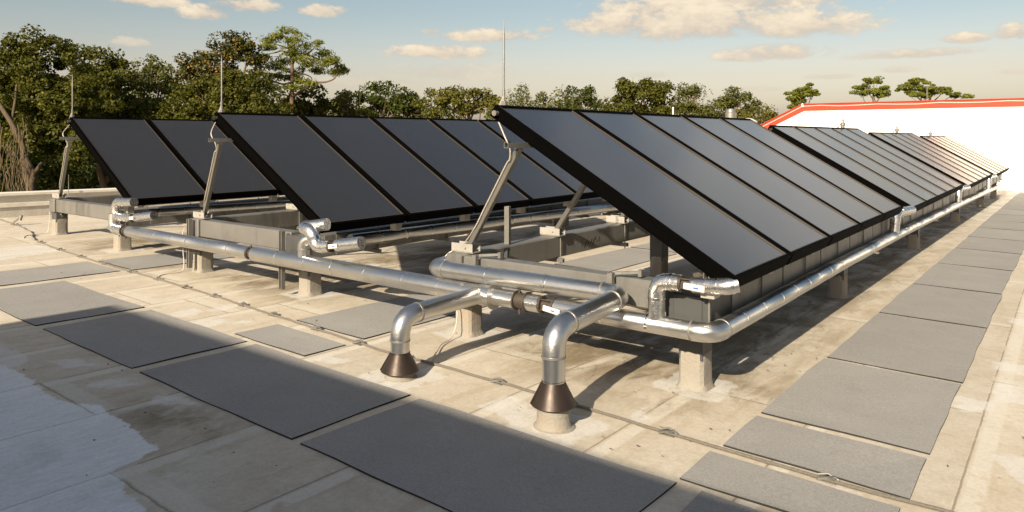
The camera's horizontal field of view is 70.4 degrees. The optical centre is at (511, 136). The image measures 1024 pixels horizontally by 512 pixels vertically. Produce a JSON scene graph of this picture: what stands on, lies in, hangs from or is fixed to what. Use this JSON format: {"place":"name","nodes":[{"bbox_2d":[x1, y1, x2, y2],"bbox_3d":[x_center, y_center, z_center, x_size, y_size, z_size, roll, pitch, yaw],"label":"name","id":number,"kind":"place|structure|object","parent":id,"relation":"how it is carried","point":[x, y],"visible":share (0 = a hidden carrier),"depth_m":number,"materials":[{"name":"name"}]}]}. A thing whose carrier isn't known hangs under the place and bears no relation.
{"place":"outdoors","nodes":[
{"label":"outdoors","id":0,"kind":"place"},
{"bbox_2d":[10,158,108,190],"bbox_3d":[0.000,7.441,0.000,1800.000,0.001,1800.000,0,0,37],"label":"ground","id":1,"kind":"structure","parent":0,"point":[57,166],"depth_m":164.85,"materials":[{"name":"green plant"}]},
{"bbox_2d":[1,94,32,182],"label":"oak tree","id":2,"kind":"object","parent":1,"relation":"on","point":[4,162],"visible":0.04,"depth_m":45.66,"materials":[{"name":"green plant"}]},
{"bbox_2d":[0,150,80,191],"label":"shrub thicket","id":3,"kind":"object","parent":1,"relation":"on","point":[52,180],"visible":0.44,"depth_m":32.69,"materials":[{"name":"green plant"}]},
{"bbox_2d":[8,76,112,189],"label":"oak tree","id":4,"kind":"object","parent":1,"relation":"on","point":[58,141],"visible":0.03,"depth_m":46.55,"materials":[{"name":"green plant"}]},
{"bbox_2d":[0,24,125,190],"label":"oak tree","id":5,"kind":"object","parent":1,"relation":"on","point":[51,92],"visible":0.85,"depth_m":29.40,"materials":[{"name":"green plant"}]},
{"bbox_2d":[0,118,28,191],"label":"hanging vines","id":6,"kind":"object","parent":5,"relation":"hanging from","point":[13,161],"visible":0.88,"depth_m":26.82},
{"bbox_2d":[56,153,115,188],"bbox_3d":[-20.597,4.072,36.023,4.579,6.832,2.891,0,0,4],"label":"shrub thicket","id":7,"kind":"object","parent":1,"relation":"on","point":[80,180],"visible":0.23,"depth_m":35.59,"materials":[{"name":"green plant"}]},
{"bbox_2d":[52,43,158,187],"bbox_3d":[-18.857,1.570,34.093,5.302,11.879,3.441,0,0,-7],"label":"oak tree","id":8,"kind":"object","parent":1,"relation":"on","point":[112,74],"visible":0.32,"depth_m":33.61,"materials":[{"name":"green plant"}]},
{"bbox_2d":[103,81,208,116],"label":"oak tree","id":9,"kind":"object","parent":1,"relation":"on","point":[136,93],"visible":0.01,"depth_m":48.11,"materials":[{"name":"green plant"}]},
{"bbox_2d":[127,54,202,118],"bbox_3d":[-17.863,1.621,36.886,4.234,11.685,3.123,0,0,11],"label":"oak tree","id":10,"kind":"object","parent":1,"relation":"on","point":[149,71],"visible":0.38,"depth_m":36.76,"materials":[{"name":"green plant"}]},
{"bbox_2d":[145,69,296,120],"bbox_3d":[-13.420,2.206,32.953,7.073,10.565,2.932,0,0,-5],"label":"oak tree","id":11,"kind":"object","parent":1,"relation":"on","point":[234,94],"visible":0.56,"depth_m":32.56,"materials":[{"name":"green plant"}]},
{"bbox_2d":[168,29,274,107],"bbox_3d":[-15.965,0.816,39.847,5.711,13.390,3.340,0,0,-8],"label":"magnolia tree","id":12,"kind":"object","parent":1,"relation":"on","point":[193,68],"visible":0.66,"depth_m":39.60,"materials":[{"name":"green plant"}]},
{"bbox_2d":[176,71,282,119],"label":"oak tree","id":13,"kind":"object","parent":1,"relation":"on","point":[276,99],"visible":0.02,"depth_m":50.34,"materials":[{"name":"green plant"}]},
{"bbox_2d":[247,84,345,115],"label":"oak tree","id":14,"kind":"object","parent":1,"relation":"on","point":[304,106],"visible":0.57,"depth_m":44.96,"materials":[{"name":"green plant"}]},
{"bbox_2d":[250,25,350,113],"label":"pine tree","id":15,"kind":"object","parent":1,"relation":"on","point":[294,55],"visible":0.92,"depth_m":41.53,"materials":[{"name":"green plant"}]},
{"bbox_2d":[318,88,368,115],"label":"oak tree","id":16,"kind":"object","parent":1,"relation":"on","point":[344,99],"visible":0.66,"depth_m":46.79,"materials":[{"name":"green plant"}]},
{"bbox_2d":[348,80,426,117],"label":"oak tree","id":17,"kind":"object","parent":1,"relation":"on","point":[396,102],"visible":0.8,"depth_m":49.64,"materials":[{"name":"green plant"}]},
{"bbox_2d":[386,105,465,118],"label":"hedge tree","id":18,"kind":"object","parent":1,"relation":"on","point":[447,113],"visible":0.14,"depth_m":57.55,"materials":[{"name":"green plant"}]},
{"bbox_2d":[411,84,505,119],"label":"magnolia tree","id":19,"kind":"object","parent":1,"relation":"on","point":[455,97],"visible":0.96,"depth_m":47.69,"materials":[{"name":"green plant"}]},
{"bbox_2d":[484,104,554,119],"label":"hedge tree","id":20,"kind":"object","parent":1,"relation":"on","point":[489,118],"visible":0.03,"depth_m":63.29,"materials":[{"name":"green plant"}]},
{"bbox_2d":[505,83,537,106],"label":"oak tree","id":21,"kind":"object","parent":1,"relation":"on","point":[521,100],"visible":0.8,"depth_m":65.64,"materials":[{"name":"green plant"}]},
{"bbox_2d":[530,91,562,107],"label":"oak tree","id":22,"kind":"object","parent":1,"relation":"on","point":[541,95],"visible":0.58,"depth_m":67.73,"materials":[{"name":"green plant"}]},
{"bbox_2d":[551,87,574,104],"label":"oak tree","id":23,"kind":"object","parent":1,"relation":"on","point":[564,95],"visible":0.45,"depth_m":71.84,"materials":[{"name":"green plant"}]},
{"bbox_2d":[555,84,607,109],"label":"evergreen tree","id":24,"kind":"object","parent":1,"relation":"on","point":[587,100],"visible":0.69,"depth_m":65.73,"materials":[{"name":"green plant"}]},
{"bbox_2d":[600,77,686,114],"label":"oak tree","id":25,"kind":"object","parent":1,"relation":"on","point":[656,96],"visible":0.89,"depth_m":61.31,"materials":[{"name":"green plant"}]},
{"bbox_2d":[675,82,714,115],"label":"oak tree","id":26,"kind":"object","parent":1,"relation":"on","point":[692,91],"visible":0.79,"depth_m":65.64,"materials":[{"name":"green plant"}]},
{"bbox_2d":[688,102,758,122],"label":"hedge tree","id":27,"kind":"object","parent":1,"relation":"on","point":[719,113],"visible":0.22,"depth_m":65.34,"materials":[{"name":"green plant"}]},
{"bbox_2d":[712,85,770,117],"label":"oak tree","id":28,"kind":"object","parent":1,"relation":"on","point":[730,101],"visible":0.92,"depth_m":62.69,"materials":[{"name":"green plant"}]},
{"bbox_2d":[738,103,778,124],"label":"oak tree","id":29,"kind":"object","parent":1,"relation":"on","point":[761,118],"visible":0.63,"depth_m":61.73,"materials":[{"name":"green plant"}]},
{"bbox_2d":[783,82,820,109],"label":"pine tree","id":30,"kind":"object","parent":1,"relation":"on","point":[797,97],"visible":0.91,"depth_m":75.73,"materials":[{"name":"green plant"}]},
{"bbox_2d":[848,76,891,101],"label":"pine tree","id":31,"kind":"object","parent":1,"relation":"on","point":[882,91],"visible":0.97,"depth_m":81.75,"materials":[{"name":"green plant"}]},
{"bbox_2d":[761,98,1023,190],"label":"white building","id":32,"kind":"structure","parent":1,"relation":"on","point":[993,129],"depth_m":34.44,"materials":[{"name":"paint"}]},
{"bbox_2d":[894,77,974,99],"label":"pine tree","id":33,"kind":"object","parent":1,"relation":"on","point":[924,92],"visible":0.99,"depth_m":83.49,"materials":[{"name":"green plant"}]},
{"bbox_2d":[0,189,1023,511],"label":"roof","id":34,"kind":"structure","parent":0,"point":[122,437],"depth_m":5.33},
{"bbox_2d":[0,261,119,285],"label":"walkway mat","id":35,"kind":"object","parent":34,"relation":"on","point":[26,275],"visible":1,"depth_m":9.16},
{"bbox_2d":[0,281,143,325],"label":"walkway mat","id":36,"kind":"object","parent":34,"relation":"on","point":[47,303],"visible":1,"depth_m":7.57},
{"bbox_2d":[0,188,284,217],"bbox_3d":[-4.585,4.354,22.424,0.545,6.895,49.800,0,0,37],"label":"parapet","id":37,"kind":"structure","parent":34,"relation":"on","point":[25,203],"depth_m":15.11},
{"bbox_2d":[43,310,246,368],"bbox_3d":[-3.305,1.778,6.487,1.713,0.053,1.002,0,0,37],"label":"walkway mat","id":38,"kind":"object","parent":34,"relation":"on","point":[138,339],"visible":1,"depth_m":6.40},
{"bbox_2d":[49,137,288,250],"bbox_3d":[-5.008,0.917,13.819,3.250,1.815,6.570,0,0,37],"label":"collector rack","id":39,"kind":"object","parent":34,"relation":"on","point":[62,206],"visible":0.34,"depth_m":12.05,"materials":[{"name":"metal"}]},
{"bbox_2d":[24,125,69,237],"bbox_3d":[-7.643,0.746,11.896,0.570,1.892,1.748,0,0,-38],"label":"lightning cable","id":40,"kind":"object","parent":39,"relation":"attached to","point":[59,183],"visible":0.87,"depth_m":12.07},
{"bbox_2d":[67,117,206,205],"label":"solar collector","id":41,"kind":"object","parent":39,"relation":"on","point":[140,161],"visible":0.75,"depth_m":11.33,"materials":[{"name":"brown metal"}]},
{"bbox_2d":[131,200,291,215],"bbox_3d":[-3.764,1.209,13.161,0.132,0.240,6.101,0,0,37],"label":"return pipe","id":42,"kind":"object","parent":39,"relation":"attached to","point":[170,211],"visible":0.42,"depth_m":11.80,"materials":[{"name":"metal"}]},
{"bbox_2d":[147,119,278,199],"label":"solar collector","id":43,"kind":"object","parent":39,"relation":"on","point":[239,173],"visible":0.84,"depth_m":12.32,"materials":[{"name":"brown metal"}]},
{"bbox_2d":[98,244,285,269],"bbox_3d":[-4.624,1.759,10.730,1.015,0.064,2.412,0,0,37],"label":"walkway mat","id":44,"kind":"object","parent":34,"relation":"on","point":[151,261],"visible":0.47,"depth_m":10.20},
{"bbox_2d":[140,344,409,439],"bbox_3d":[-1.771,1.808,5.310,1.884,0.058,1.005,0,0,37],"label":"walkway mat","id":45,"kind":"object","parent":34,"relation":"on","point":[290,397],"visible":1,"depth_m":5.20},
{"bbox_2d":[235,324,345,356],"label":"walkway mat","id":46,"kind":"object","parent":34,"relation":"on","point":[292,340],"visible":1,"depth_m":6.43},
{"bbox_2d":[297,293,486,339],"bbox_3d":[-1.075,1.831,7.668,0.995,0.061,2.152,0,0,37],"label":"walkway mat","id":47,"kind":"object","parent":34,"relation":"on","point":[367,321],"visible":0.52,"depth_m":7.24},
{"bbox_2d":[187,138,621,296],"bbox_3d":[0.773,1.003,13.731,2.870,1.960,13.670,0,0,37],"label":"collector rack","id":48,"kind":"object","parent":34,"relation":"on","point":[265,229],"visible":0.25,"depth_m":9.29,"materials":[{"name":"metal"}]},
{"bbox_2d":[159,122,216,275],"bbox_3d":[-4.053,0.791,8.994,0.603,1.954,1.385,0,0,-32],"label":"lightning cable","id":49,"kind":"object","parent":48,"relation":"attached to","point":[204,201],"visible":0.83,"depth_m":9.12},
{"bbox_2d":[212,112,406,232],"bbox_3d":[-2.432,0.360,8.669,2.131,1.308,1.285,0,0,37],"label":"solar collector","id":50,"kind":"object","parent":48,"relation":"on","point":[305,167],"visible":0.99,"depth_m":8.52,"materials":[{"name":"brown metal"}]},
{"bbox_2d":[218,55,223,111],"bbox_3d":[-3.596,-0.634,8.951,0.084,0.739,0.055,0,0,37],"label":"lightning rod","id":51,"kind":"object","parent":50,"relation":"attached to","point":[221,107],"visible":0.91,"depth_m":8.94,"materials":[{"name":"metal"}]},
{"bbox_2d":[301,115,475,221],"bbox_3d":[-1.677,0.360,9.653,2.131,1.308,1.285,0,0,37],"label":"solar collector","id":52,"kind":"object","parent":48,"relation":"on","point":[411,185],"visible":0.82,"depth_m":9.53,"materials":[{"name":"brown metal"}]},
{"bbox_2d":[371,117,531,212],"bbox_3d":[-0.922,0.360,10.636,2.131,1.308,1.285,0,0,37],"label":"solar collector","id":53,"kind":"object","parent":48,"relation":"on","point":[468,175],"visible":0.81,"depth_m":10.54,"materials":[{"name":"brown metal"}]},
{"bbox_2d":[346,203,617,244],"bbox_3d":[1.942,1.294,13.320,0.159,0.326,12.501,0,0,37],"label":"return pipe","id":54,"kind":"object","parent":48,"relation":"attached to","point":[382,236],"visible":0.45,"depth_m":9.84,"materials":[{"name":"metal"}]},
{"bbox_2d":[429,118,575,205],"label":"solar collector","id":55,"kind":"object","parent":48,"relation":"on","point":[535,183],"visible":0.66,"depth_m":11.51,"materials":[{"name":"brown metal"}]},
{"bbox_2d":[479,120,599,199],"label":"solar collector","id":56,"kind":"object","parent":48,"relation":"on","point":[564,177],"visible":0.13,"depth_m":12.18,"materials":[{"name":"glass"}]},
{"bbox_2d":[380,287,480,382],"bbox_3d":[-0.629,1.562,5.826,0.292,0.558,1.030,0,0,37],"label":"roof riser","id":57,"kind":"object","parent":34,"relation":"on","point":[399,365],"visible":1,"depth_m":5.51,"materials":[{"name":"metal"}]},
{"bbox_2d":[0,215,954,511],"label":"roof cable","id":58,"kind":"object","parent":34,"relation":"on","point":[830,479],"visible":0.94,"depth_m":4.83,"materials":[{"name":"metal"}]},
{"bbox_2d":[300,398,675,511],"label":"walkway mat","id":59,"kind":"object","parent":34,"relation":"on","point":[449,459],"visible":1,"depth_m":4.05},
{"bbox_2d":[23,259,1023,475],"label":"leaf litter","id":60,"kind":"object","parent":34,"relation":"on","point":[520,407],"visible":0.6,"depth_m":5.18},
{"bbox_2d":[429,252,647,433],"bbox_3d":[0.101,1.442,6.507,1.691,0.843,4.003,0,0,-5],"label":"roof riser","id":61,"kind":"object","parent":34,"relation":"on","point":[553,402],"visible":0.84,"depth_m":5.04,"materials":[{"name":"metal"}]},
{"bbox_2d":[555,247,676,271],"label":"walkway mat","id":62,"kind":"object","parent":34,"relation":"on","point":[610,261],"visible":0.82,"depth_m":11.10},
{"bbox_2d":[631,243,675,252],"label":"walkway mat","id":63,"kind":"object","parent":34,"relation":"on","point":[645,246],"visible":0.12,"depth_m":12.52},
{"bbox_2d":[681,491,760,511],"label":"walkway mat","id":64,"kind":"object","parent":34,"relation":"on","point":[702,501],"visible":1,"depth_m":3.66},
{"bbox_2d":[447,143,1002,392],"bbox_3d":[8.853,1.193,16.897,2.676,2.282,28.610,0,0,37],"label":"collector rack","id":65,"kind":"object","parent":34,"relation":"on","point":[551,243],"visible":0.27,"depth_m":6.72,"materials":[{"name":"metal"}]},
{"bbox_2d":[429,122,510,360],"bbox_3d":[-0.332,0.838,6.368,0.670,1.992,1.039,0,0,1],"label":"lightning cable","id":66,"kind":"object","parent":65,"relation":"attached to","point":[474,229],"visible":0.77,"depth_m":6.24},
{"bbox_2d":[108,183,1004,342],"bbox_3d":[6.145,1.481,18.521,9.086,0.739,27.533,0,0,37],"label":"supply pipe","id":67,"kind":"object","parent":65,"relation":"on","point":[493,297],"visible":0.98,"depth_m":6.64,"materials":[{"name":"metal"}]},
{"bbox_2d":[111,197,157,222],"bbox_3d":[-5.311,1.035,10.126,1.058,0.362,0.182,0,0,34],"label":"branch pipe","id":68,"kind":"object","parent":67,"relation":"attached to","point":[117,204],"visible":1,"depth_m":10.10,"materials":[{"name":"metal"}]},
{"bbox_2d":[297,233,324,256],"bbox_3d":[-2.143,1.151,7.704,0.289,0.259,0.139,0,0,16],"label":"riser pipe","id":69,"kind":"object","parent":67,"relation":"attached to","point":[303,248],"visible":0.57,"depth_m":7.67,"materials":[{"name":"metal"}]},
{"bbox_2d":[298,218,365,252],"bbox_3d":[-1.856,1.028,7.422,0.885,0.352,0.246,0,0,37],"label":"branch pipe","id":70,"kind":"object","parent":67,"relation":"attached to","point":[310,229],"visible":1,"depth_m":7.42,"materials":[{"name":"metal"}]},
{"bbox_2d":[647,271,739,319],"bbox_3d":[1.272,1.101,5.073,0.683,0.420,0.193,0,0,37],"label":"branch pipe","id":71,"kind":"object","parent":67,"relation":"attached to","point":[660,285],"visible":0.97,"depth_m":5.08,"materials":[{"name":"metal"}]},
{"bbox_2d":[889,206,915,232],"bbox_3d":[5.527,1.180,10.287,0.649,0.356,0.146,0,0,-40],"label":"branch pipe","id":72,"kind":"object","parent":67,"relation":"attached to","point":[895,222],"visible":0.69,"depth_m":10.11,"materials":[{"name":"metal"}]},
{"bbox_2d":[954,184,970,202],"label":"branch pipe","id":73,"kind":"object","parent":67,"relation":"attached to","point":[958,196],"visible":0.72,"depth_m":15.92,"materials":[{"name":"metal"}]},
{"bbox_2d":[986,174,996,189],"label":"branch pipe","id":74,"kind":"object","parent":67,"relation":"attached to","point":[988,183],"visible":0.63,"depth_m":21.94,"materials":[{"name":"metal"}]},
{"bbox_2d":[490,105,790,286],"bbox_3d":[1.024,0.388,5.967,2.131,1.308,1.285,0,0,37],"label":"solar collector","id":75,"kind":"object","parent":65,"relation":"on","point":[707,237],"visible":0.95,"depth_m":5.75,"materials":[{"name":"black aluminum"},{"name":"glass"}]},
{"bbox_2d":[499,25,507,104],"bbox_3d":[-0.085,-0.622,6.282,0.084,0.764,0.055,0,0,37],"label":"lightning rod","id":76,"kind":"object","parent":75,"relation":"attached to","point":[503,101],"visible":0.89,"depth_m":6.27,"materials":[{"name":"metal"}]},
{"bbox_2d":[574,109,831,264],"bbox_3d":[1.778,0.388,6.951,2.131,1.308,1.285,0,0,37],"label":"solar collector","id":77,"kind":"object","parent":65,"relation":"on","point":[795,237],"visible":0.71,"depth_m":6.83,"materials":[{"name":"black aluminum"},{"name":"glass"}]},
{"bbox_2d":[635,112,861,246],"bbox_3d":[2.533,0.388,7.935,2.131,1.308,1.285,0,0,37],"label":"solar collector","id":78,"kind":"object","parent":65,"relation":"on","point":[835,225],"visible":0.76,"depth_m":7.83,"materials":[{"name":"black aluminum"},{"name":"glass"}]},
{"bbox_2d":[682,115,884,232],"bbox_3d":[3.288,0.388,8.919,2.131,1.308,1.285,0,0,37],"label":"solar collector","id":79,"kind":"object","parent":65,"relation":"on","point":[865,216],"visible":0.78,"depth_m":8.83,"materials":[{"name":"black aluminum"},{"name":"glass"}]},
{"bbox_2d":[719,117,903,221],"bbox_3d":[4.043,0.388,9.902,2.131,1.308,1.285,0,0,37],"label":"solar collector","id":80,"kind":"object","parent":65,"relation":"on","point":[875,200],"visible":0.8,"depth_m":9.82,"materials":[{"name":"black aluminum"},{"name":"glass"}]},
{"bbox_2d":[768,125,927,210],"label":"solar collector","id":81,"kind":"object","parent":65,"relation":"on","point":[880,184],"visible":0.84,"depth_m":11.41,"materials":[{"name":"black aluminum"},{"name":"glass"}]},
{"bbox_2d":[794,126,938,206],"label":"solar collector","id":82,"kind":"object","parent":65,"relation":"on","point":[929,197],"visible":0.74,"depth_m":12.53,"materials":[{"name":"aluminum"},{"name":"glass"}]},
{"bbox_2d":[814,127,948,201],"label":"solar collector","id":83,"kind":"object","parent":65,"relation":"on","point":[941,193],"visible":0.7,"depth_m":13.52,"materials":[{"name":"aluminum"},{"name":"glass"}]},
{"bbox_2d":[830,127,956,196],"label":"solar collector","id":84,"kind":"object","parent":65,"relation":"on","point":[936,181],"visible":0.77,"depth_m":14.51,"materials":[{"name":"aluminum"},{"name":"glass"}]},
{"bbox_2d":[846,128,963,192],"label":"solar collector","id":85,"kind":"object","parent":65,"relation":"on","point":[913,161],"visible":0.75,"depth_m":15.51,"materials":[{"name":"black aluminum"},{"name":"glass"}]},
{"bbox_2d":[868,132,974,187],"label":"solar collector","id":86,"kind":"object","parent":65,"relation":"on","point":[923,159],"visible":0.72,"depth_m":17.28,"materials":[{"name":"aluminum"},{"name":"glass"}]},
{"bbox_2d":[880,132,979,186],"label":"solar collector","id":87,"kind":"object","parent":65,"relation":"on","point":[935,159],"visible":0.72,"depth_m":18.39,"materials":[{"name":"aluminum"},{"name":"glass"}]},
{"bbox_2d":[891,133,984,183],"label":"solar collector","id":88,"kind":"object","parent":65,"relation":"on","point":[944,159],"visible":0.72,"depth_m":19.37,"materials":[{"name":"aluminum"},{"name":"glass"}]},
{"bbox_2d":[899,133,988,180],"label":"solar collector","id":89,"kind":"object","parent":65,"relation":"on","point":[977,172],"visible":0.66,"depth_m":20.35,"materials":[{"name":"aluminum"},{"name":"glass"}]},
{"bbox_2d":[907,133,992,178],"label":"solar collector","id":90,"kind":"object","parent":65,"relation":"on","point":[952,155],"visible":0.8,"depth_m":21.35,"materials":[{"name":"aluminum"},{"name":"glass"}]},
{"bbox_2d":[919,136,999,175],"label":"solar collector","id":91,"kind":"object","parent":65,"relation":"on","point":[964,157],"visible":0.69,"depth_m":23.33,"materials":[{"name":"aluminum"},{"name":"glass"}]},
{"bbox_2d":[928,136,1001,175],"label":"solar collector","id":92,"kind":"object","parent":65,"relation":"on","point":[965,154],"visible":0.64,"depth_m":24.45,"materials":[{"name":"glass"}]},
{"bbox_2d":[933,136,1004,173],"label":"solar collector","id":93,"kind":"object","parent":65,"relation":"on","point":[972,155],"visible":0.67,"depth_m":25.45,"materials":[{"name":"brown metal"}]},
{"bbox_2d":[938,136,1006,172],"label":"solar collector","id":94,"kind":"object","parent":65,"relation":"on","point":[975,154],"visible":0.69,"depth_m":26.44,"materials":[{"name":"brown metal"}]},
{"bbox_2d":[943,136,1008,170],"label":"solar collector","id":95,"kind":"object","parent":65,"relation":"on","point":[980,154],"visible":0.56,"depth_m":27.46,"materials":[{"name":"brown metal"}]},
{"bbox_2d":[725,108,736,117],"bbox_3d":[7.837,0.546,26.002,0.400,3.090,0.400,0,0,37],"label":"vent stack","id":96,"kind":"object","parent":34,"relation":"on","point":[730,113],"visible":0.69,"depth_m":25.85,"materials":[{"name":"metal"}]},
{"bbox_2d":[680,451,899,511],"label":"walkway mat","id":97,"kind":"object","parent":34,"relation":"on","point":[754,483],"visible":1,"depth_m":3.86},
{"bbox_2d":[723,416,925,499],"bbox_3d":[1.861,1.889,4.338,1.013,0.037,0.625,0,0,37],"label":"walkway mat","id":98,"kind":"object","parent":34,"relation":"on","point":[882,469],"visible":0.96,"depth_m":4.29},
{"bbox_2d":[761,358,960,454],"bbox_3d":[2.590,1.909,5.297,1.021,0.054,1.634,0,0,37],"label":"walkway mat","id":99,"kind":"object","parent":34,"relation":"on","point":[902,410],"visible":1,"depth_m":5.16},
{"bbox_2d":[827,313,986,383],"bbox_3d":[3.779,1.940,6.833,1.013,0.062,2.142,0,0,37],"label":"walkway mat","id":100,"kind":"object","parent":34,"relation":"on","point":[935,349],"visible":1,"depth_m":6.65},
{"bbox_2d":[879,284,1001,328],"bbox_3d":[5.117,1.976,8.585,1.021,0.061,2.156,0,0,37],"label":"walkway mat","id":101,"kind":"object","parent":34,"relation":"on","point":[953,306],"visible":1,"depth_m":8.43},
{"bbox_2d":[913,263,1011,294],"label":"walkway mat","id":102,"kind":"object","parent":34,"relation":"on","point":[978,279],"visible":1,"depth_m":10.22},
{"bbox_2d":[938,248,1020,270],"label":"walkway mat","id":103,"kind":"object","parent":34,"relation":"on","point":[984,259],"visible":1,"depth_m":12.03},
{"bbox_2d":[955,236,1023,253],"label":"walkway mat","id":104,"kind":"object","parent":34,"relation":"on","point":[995,245],"visible":1,"depth_m":13.85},
{"bbox_2d":[968,227,1023,240],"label":"walkway mat","id":105,"kind":"object","parent":34,"relation":"on","point":[1014,235],"visible":1,"depth_m":15.65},
{"bbox_2d":[979,220,1023,230],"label":"walkway mat","id":106,"kind":"object","parent":34,"relation":"on","point":[1004,225],"visible":0.98,"depth_m":17.50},
{"bbox_2d":[987,214,1023,222],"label":"walkway mat","id":107,"kind":"object","parent":34,"relation":"on","point":[1009,218],"visible":0.99,"depth_m":19.33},
{"bbox_2d":[994,209,1023,215],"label":"walkway mat","id":108,"kind":"object","parent":34,"relation":"on","point":[1010,212],"visible":0.98,"depth_m":21.17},
{"bbox_2d":[1001,205,1023,209],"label":"walkway mat","id":109,"kind":"object","parent":34,"relation":"on","point":[1016,207],"visible":0.99,"depth_m":22.98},
{"bbox_2d":[1005,201,1023,205],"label":"walkway mat","id":110,"kind":"object","parent":34,"relation":"on","point":[1015,203],"visible":0.99,"depth_m":24.74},
{"bbox_2d":[0,0,1023,123],"label":"sky","id":111,"kind":"structure","parent":0,"point":[768,49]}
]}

